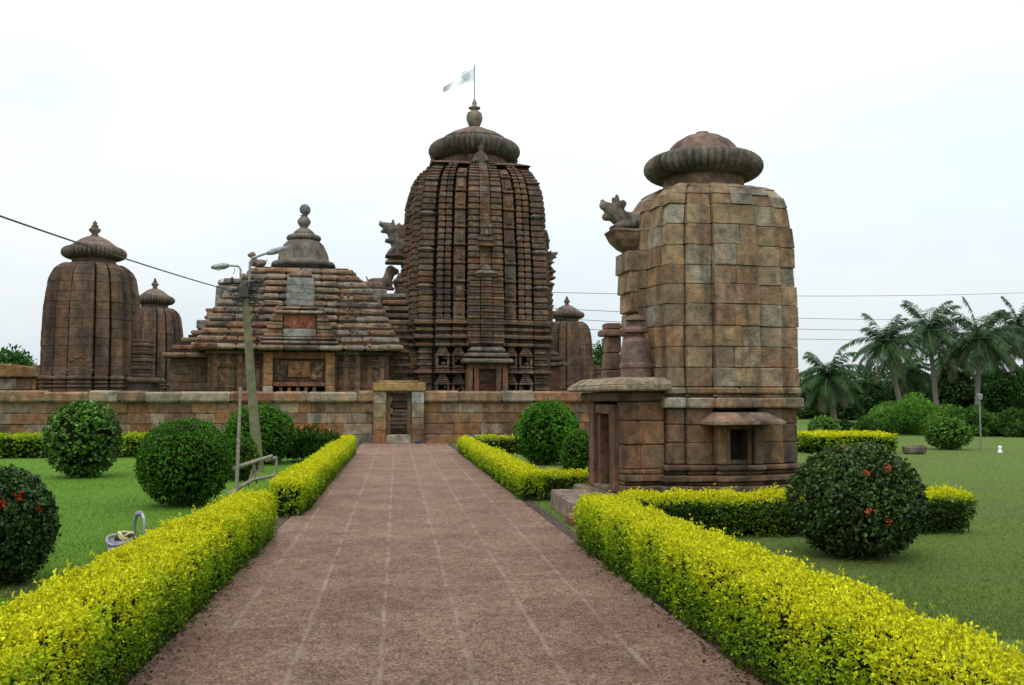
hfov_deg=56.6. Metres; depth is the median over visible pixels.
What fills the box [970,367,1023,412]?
broadleaf tree
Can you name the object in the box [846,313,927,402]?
palm tree
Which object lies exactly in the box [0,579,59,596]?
soil
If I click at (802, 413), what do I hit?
broadleaf tree
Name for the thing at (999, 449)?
white marker
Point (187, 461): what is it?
round shrub
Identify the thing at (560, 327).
power line
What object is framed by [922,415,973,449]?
round shrub
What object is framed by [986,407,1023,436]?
spreading shrub
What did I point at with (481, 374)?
doorway
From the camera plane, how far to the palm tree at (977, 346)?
70.15 m
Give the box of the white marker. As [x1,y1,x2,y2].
[997,446,1002,452]
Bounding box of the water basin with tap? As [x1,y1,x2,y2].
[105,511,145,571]
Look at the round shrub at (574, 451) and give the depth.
18.59 m
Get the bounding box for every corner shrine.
[37,221,165,402]
[139,278,182,391]
[549,296,601,402]
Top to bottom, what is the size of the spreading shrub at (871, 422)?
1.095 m
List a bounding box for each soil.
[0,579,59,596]
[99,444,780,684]
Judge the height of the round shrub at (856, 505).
1.206 m
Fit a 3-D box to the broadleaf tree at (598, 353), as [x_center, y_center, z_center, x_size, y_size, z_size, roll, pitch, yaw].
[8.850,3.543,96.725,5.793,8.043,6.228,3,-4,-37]
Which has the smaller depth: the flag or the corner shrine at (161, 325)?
the flag
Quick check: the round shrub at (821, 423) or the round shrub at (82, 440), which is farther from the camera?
the round shrub at (821, 423)
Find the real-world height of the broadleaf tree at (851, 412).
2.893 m
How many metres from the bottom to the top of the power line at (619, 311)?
1.934 m
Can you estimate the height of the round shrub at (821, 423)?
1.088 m
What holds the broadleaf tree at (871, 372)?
on the lawn at (986, 453)
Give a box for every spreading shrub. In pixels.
[833,419,854,430]
[849,414,899,435]
[868,392,964,434]
[947,404,1000,436]
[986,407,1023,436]
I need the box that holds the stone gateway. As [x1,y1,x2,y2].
[373,380,424,442]
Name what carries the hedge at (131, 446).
on the lawn at (986, 453)
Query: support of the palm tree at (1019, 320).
on the lawn at (986, 453)
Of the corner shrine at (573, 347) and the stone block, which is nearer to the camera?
the stone block
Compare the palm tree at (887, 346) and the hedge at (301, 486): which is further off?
the palm tree at (887, 346)
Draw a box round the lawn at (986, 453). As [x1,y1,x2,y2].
[0,405,1023,684]
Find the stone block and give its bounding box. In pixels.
[902,445,926,453]
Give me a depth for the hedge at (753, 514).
11.19 m
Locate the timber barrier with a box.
[227,387,277,492]
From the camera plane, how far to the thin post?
30.50 m
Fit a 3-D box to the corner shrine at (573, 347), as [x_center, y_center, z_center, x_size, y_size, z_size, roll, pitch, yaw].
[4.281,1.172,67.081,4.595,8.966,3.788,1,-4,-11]
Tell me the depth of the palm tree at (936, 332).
71.94 m
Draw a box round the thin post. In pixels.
[976,394,982,449]
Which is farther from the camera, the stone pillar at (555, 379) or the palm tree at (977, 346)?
the palm tree at (977, 346)
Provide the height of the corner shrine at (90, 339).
9.340 m
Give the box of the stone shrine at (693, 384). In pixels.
[567,131,804,502]
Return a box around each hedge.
[0,431,55,458]
[0,485,278,684]
[109,431,155,457]
[265,433,356,517]
[456,435,548,500]
[475,433,583,453]
[537,465,588,500]
[569,490,1023,684]
[617,482,979,537]
[796,429,899,453]
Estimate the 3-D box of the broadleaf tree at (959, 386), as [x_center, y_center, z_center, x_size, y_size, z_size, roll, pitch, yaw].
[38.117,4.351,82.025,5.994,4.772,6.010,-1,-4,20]
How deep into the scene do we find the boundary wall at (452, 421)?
35.29 m
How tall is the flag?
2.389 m
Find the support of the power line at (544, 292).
attached to the street lamp
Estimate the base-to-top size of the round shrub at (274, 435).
1.564 m
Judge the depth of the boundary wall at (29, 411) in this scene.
34.00 m
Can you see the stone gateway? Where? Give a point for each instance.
(398, 426)
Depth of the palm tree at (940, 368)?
80.42 m
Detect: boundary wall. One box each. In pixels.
[0,390,373,443]
[424,391,588,442]
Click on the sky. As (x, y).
(195, 135)
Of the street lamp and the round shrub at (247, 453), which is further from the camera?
the street lamp
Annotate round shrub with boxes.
[0,463,61,585]
[39,398,124,478]
[133,416,235,505]
[220,434,260,480]
[222,403,297,463]
[512,397,580,464]
[559,426,588,477]
[784,441,928,558]
[806,414,841,432]
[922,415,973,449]
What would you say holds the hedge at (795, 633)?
on the lawn at (986, 453)
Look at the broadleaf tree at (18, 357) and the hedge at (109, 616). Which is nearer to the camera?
the hedge at (109, 616)
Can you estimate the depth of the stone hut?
41.62 m
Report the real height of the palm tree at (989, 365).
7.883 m
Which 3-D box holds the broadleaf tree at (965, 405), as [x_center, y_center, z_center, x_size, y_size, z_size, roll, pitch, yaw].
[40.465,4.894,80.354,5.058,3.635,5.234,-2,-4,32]
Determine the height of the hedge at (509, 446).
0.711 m
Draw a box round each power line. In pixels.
[0,215,235,291]
[252,295,1020,329]
[253,300,1023,339]
[255,283,1007,295]
[258,289,1012,319]
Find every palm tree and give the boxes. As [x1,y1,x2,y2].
[796,344,862,420]
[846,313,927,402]
[877,353,930,398]
[899,300,973,407]
[927,341,972,402]
[940,296,1023,407]
[961,335,1022,377]
[978,296,1023,370]
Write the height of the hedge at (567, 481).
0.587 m
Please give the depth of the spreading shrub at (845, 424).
47.62 m
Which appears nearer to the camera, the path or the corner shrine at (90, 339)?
the path
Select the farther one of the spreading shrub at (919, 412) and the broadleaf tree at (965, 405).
the broadleaf tree at (965, 405)
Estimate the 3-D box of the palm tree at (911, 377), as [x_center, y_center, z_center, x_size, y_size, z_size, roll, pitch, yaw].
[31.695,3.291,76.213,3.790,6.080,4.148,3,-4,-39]
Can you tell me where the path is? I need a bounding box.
[127,443,760,684]
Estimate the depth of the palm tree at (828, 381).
64.40 m
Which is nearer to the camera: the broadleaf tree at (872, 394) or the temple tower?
the temple tower
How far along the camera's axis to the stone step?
13.31 m
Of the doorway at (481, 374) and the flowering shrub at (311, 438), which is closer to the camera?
the flowering shrub at (311, 438)
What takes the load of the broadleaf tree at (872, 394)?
on the lawn at (986, 453)
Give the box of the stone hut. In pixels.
[0,364,39,389]
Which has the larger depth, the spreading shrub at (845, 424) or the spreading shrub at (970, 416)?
the spreading shrub at (845, 424)
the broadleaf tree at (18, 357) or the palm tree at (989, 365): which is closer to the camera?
the broadleaf tree at (18, 357)
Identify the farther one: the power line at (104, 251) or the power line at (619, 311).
the power line at (619, 311)
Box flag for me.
[443,65,474,98]
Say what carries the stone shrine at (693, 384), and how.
on the lawn at (986, 453)
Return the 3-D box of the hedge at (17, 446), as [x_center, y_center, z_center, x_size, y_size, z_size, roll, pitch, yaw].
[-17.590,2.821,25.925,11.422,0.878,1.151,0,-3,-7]
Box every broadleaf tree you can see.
[0,343,37,365]
[593,338,604,376]
[786,382,825,418]
[821,391,865,420]
[849,376,891,418]
[852,364,930,388]
[881,379,911,402]
[884,375,932,398]
[923,367,974,407]
[958,388,982,408]
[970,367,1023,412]
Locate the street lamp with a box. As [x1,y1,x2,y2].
[211,246,287,471]
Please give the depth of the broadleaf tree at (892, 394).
79.36 m
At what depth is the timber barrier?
16.57 m
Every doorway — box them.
[460,347,513,402]
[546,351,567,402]
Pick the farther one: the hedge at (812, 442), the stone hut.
the stone hut
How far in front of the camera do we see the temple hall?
49.68 m
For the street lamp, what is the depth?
21.22 m
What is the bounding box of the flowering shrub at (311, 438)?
[284,422,341,459]
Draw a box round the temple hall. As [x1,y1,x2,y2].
[161,204,417,417]
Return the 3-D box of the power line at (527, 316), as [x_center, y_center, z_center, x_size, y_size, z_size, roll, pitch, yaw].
[12.484,-1.066,34.783,45.484,1.790,0.014,3,-4,-36]
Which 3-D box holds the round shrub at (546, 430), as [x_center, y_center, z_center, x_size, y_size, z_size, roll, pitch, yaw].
[0.868,2.212,23.665,1.726,1.699,1.745,0,-3,-7]
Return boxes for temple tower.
[379,99,567,429]
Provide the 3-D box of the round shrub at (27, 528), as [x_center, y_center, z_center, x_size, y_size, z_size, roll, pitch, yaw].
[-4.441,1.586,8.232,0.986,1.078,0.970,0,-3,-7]
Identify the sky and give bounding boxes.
[0,0,1023,379]
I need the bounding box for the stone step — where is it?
[551,489,605,528]

